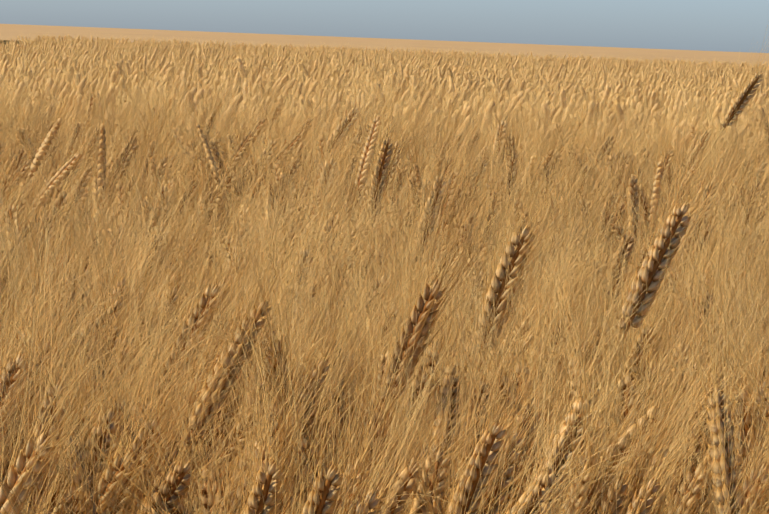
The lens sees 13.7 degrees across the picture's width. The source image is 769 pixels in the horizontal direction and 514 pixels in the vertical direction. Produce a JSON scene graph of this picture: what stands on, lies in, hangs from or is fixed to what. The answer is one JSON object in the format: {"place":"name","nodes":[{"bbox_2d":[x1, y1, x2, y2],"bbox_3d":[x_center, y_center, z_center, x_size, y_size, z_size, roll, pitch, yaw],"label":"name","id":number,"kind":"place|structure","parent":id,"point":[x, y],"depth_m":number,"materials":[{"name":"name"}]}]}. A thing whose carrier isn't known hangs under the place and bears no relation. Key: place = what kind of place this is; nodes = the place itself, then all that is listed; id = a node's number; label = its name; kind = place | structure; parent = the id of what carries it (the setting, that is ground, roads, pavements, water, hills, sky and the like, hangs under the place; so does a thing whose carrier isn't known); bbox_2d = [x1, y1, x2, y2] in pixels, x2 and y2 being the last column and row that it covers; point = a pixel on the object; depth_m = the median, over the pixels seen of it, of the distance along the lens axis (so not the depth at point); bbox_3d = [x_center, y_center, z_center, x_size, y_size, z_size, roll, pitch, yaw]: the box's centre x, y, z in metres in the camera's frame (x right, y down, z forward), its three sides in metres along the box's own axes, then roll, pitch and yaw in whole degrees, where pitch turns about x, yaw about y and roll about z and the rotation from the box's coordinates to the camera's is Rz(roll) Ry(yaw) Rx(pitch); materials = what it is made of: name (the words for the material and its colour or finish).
{"place":"outdoors","nodes":[
{"label":"outdoors","id":0,"kind":"place"},
{"bbox_2d":[0,25,768,513],"bbox_3d":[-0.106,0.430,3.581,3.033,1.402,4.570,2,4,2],"label":"wheat field","id":1,"kind":"structure","parent":0,"point":[382,161],"depth_m":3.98,"materials":[{"name":"plant"}]},
{"bbox_2d":[0,24,768,66],"bbox_3d":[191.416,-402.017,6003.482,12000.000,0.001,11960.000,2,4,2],"label":"ground","id":2,"kind":"structure","parent":0,"point":[9,31],"depth_m":119.45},
{"bbox_2d":[0,0,768,52],"label":"sky","id":3,"kind":"structure","parent":0,"point":[700,25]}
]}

